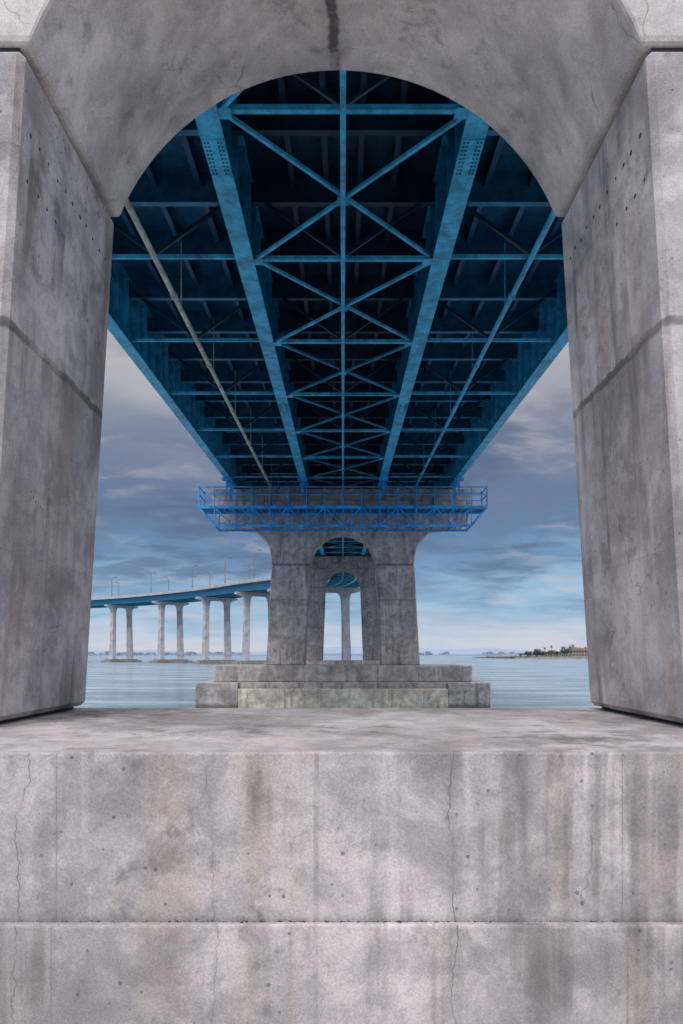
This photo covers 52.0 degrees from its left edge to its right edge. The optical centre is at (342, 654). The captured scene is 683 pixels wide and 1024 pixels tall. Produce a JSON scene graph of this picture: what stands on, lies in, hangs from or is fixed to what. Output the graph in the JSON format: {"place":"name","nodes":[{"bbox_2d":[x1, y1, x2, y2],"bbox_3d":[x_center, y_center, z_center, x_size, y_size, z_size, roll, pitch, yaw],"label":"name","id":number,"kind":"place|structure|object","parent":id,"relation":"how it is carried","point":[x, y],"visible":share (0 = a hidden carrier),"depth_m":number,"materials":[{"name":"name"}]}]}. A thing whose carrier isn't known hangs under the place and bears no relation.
{"place":"outdoors","nodes":[
{"label":"outdoors","id":0,"kind":"place"},
{"bbox_2d":[88,653,563,655],"bbox_3d":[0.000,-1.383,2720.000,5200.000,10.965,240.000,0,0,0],"label":"distant shore","id":1,"kind":"structure","parent":0,"point":[494,654],"depth_m":2625.73,"materials":[{"name":"grey"}]},
{"bbox_2d":[88,651,522,654],"bbox_3d":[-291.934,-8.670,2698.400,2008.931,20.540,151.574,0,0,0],"label":"distant city buildings","id":2,"kind":"structure","parent":1,"relation":"on","point":[191,652],"depth_m":2658.68,"materials":[{"name":"grey"}]},
{"bbox_2d":[88,646,568,654],"bbox_3d":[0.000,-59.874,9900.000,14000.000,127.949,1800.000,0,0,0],"label":"distant hills","id":3,"kind":"structure","parent":0,"point":[354,650],"depth_m":9296.84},
{"bbox_2d":[88,329,586,651],"label":"sky","id":4,"kind":"structure","parent":0,"point":[513,580],"materials":[{"name":"blue"}]},
{"bbox_2d":[74,656,601,707],"bbox_3d":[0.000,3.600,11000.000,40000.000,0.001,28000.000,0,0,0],"label":"water","id":5,"kind":"structure","parent":0,"point":[531,683],"depth_m":98.83,"materials":[{"name":"blue liquid"}]},
{"bbox_2d":[101,604,141,661],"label":"bridge pier","id":6,"kind":"structure","parent":5,"relation":"in","point":[112,646],"depth_m":347.60,"materials":[{"name":"concrete"}]},
{"bbox_2d":[148,601,192,662],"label":"bridge pier","id":7,"kind":"structure","parent":5,"relation":"in","point":[180,643],"depth_m":320.41,"materials":[{"name":"concrete"}]},
{"bbox_2d":[192,597,237,663],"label":"bridge pier","id":8,"kind":"structure","parent":5,"relation":"in","point":[206,601],"depth_m":288.62,"materials":[{"name":"concrete"}]},
{"bbox_2d":[231,592,269,663],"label":"bridge pier","id":9,"kind":"structure","parent":5,"relation":"in","point":[246,596],"depth_m":252.03,"materials":[{"name":"concrete"}]},
{"bbox_2d":[0,0,682,1023],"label":"bridge pier","id":10,"kind":"structure","parent":5,"relation":"in","point":[490,824],"depth_m":5.12,"materials":[{"name":"concrete"}]},
{"bbox_2d":[91,70,567,607],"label":"steel girder bridge","id":11,"kind":"structure","parent":10,"relation":"on","point":[337,278],"depth_m":23.84,"materials":[{"name":"blue paint"}]},
{"bbox_2d":[253,549,261,578],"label":"street lamp","id":12,"kind":"object","parent":11,"relation":"on","point":[254,563],"visible":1,"depth_m":229.76,"materials":[{"name":"metal"}]},
{"bbox_2d":[198,477,487,531],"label":"maintenance platform","id":13,"kind":"structure","parent":11,"relation":"attached to","point":[424,507],"depth_m":45.20,"materials":[{"name":"blue paint"}]},
{"bbox_2d":[0,920,681,922],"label":"grit debris","id":14,"kind":"object","parent":10,"relation":"on","point":[246,921],"visible":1,"depth_m":3.93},
{"bbox_2d":[196,489,489,707],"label":"bridge pier","id":15,"kind":"structure","parent":5,"relation":"in","point":[287,676],"depth_m":48.05,"materials":[{"name":"concrete"}]},
{"bbox_2d":[306,556,379,663],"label":"bridge pier","id":16,"kind":"structure","parent":5,"relation":"in","point":[325,569],"depth_m":91.00,"materials":[{"name":"concrete"}]},
{"bbox_2d":[326,587,359,659],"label":"bridge pier","id":17,"kind":"structure","parent":5,"relation":"in","point":[344,593],"depth_m":175.06,"materials":[{"name":"concrete"}]},
{"bbox_2d":[486,655,529,658],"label":"jetty","id":18,"kind":"object","parent":5,"relation":"in","point":[501,656],"visible":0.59,"depth_m":712.00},
{"bbox_2d":[474,655,587,658],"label":"peninsula ground","id":19,"kind":"structure","parent":0,"point":[558,657],"depth_m":700.27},
{"bbox_2d":[519,645,575,656],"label":"shoreline trees","id":20,"kind":"object","parent":19,"relation":"on","point":[537,652],"visible":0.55,"depth_m":724.33,"materials":[{"name":"green plant"}]},
{"bbox_2d":[569,651,587,655],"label":"walls","id":21,"kind":"structure","parent":19,"relation":"on","point":[571,653],"depth_m":708.00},
{"bbox_2d":[569,648,586,650],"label":"roof","id":22,"kind":"structure","parent":21,"relation":"on","point":[579,649],"depth_m":709.62,"materials":[{"name":"brown tile"}]},
{"bbox_2d":[574,651,585,655],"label":"windows","id":23,"kind":"structure","parent":21,"relation":"attached to","point":[579,652],"depth_m":707.95,"materials":[{"name":"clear glass"}]}
]}

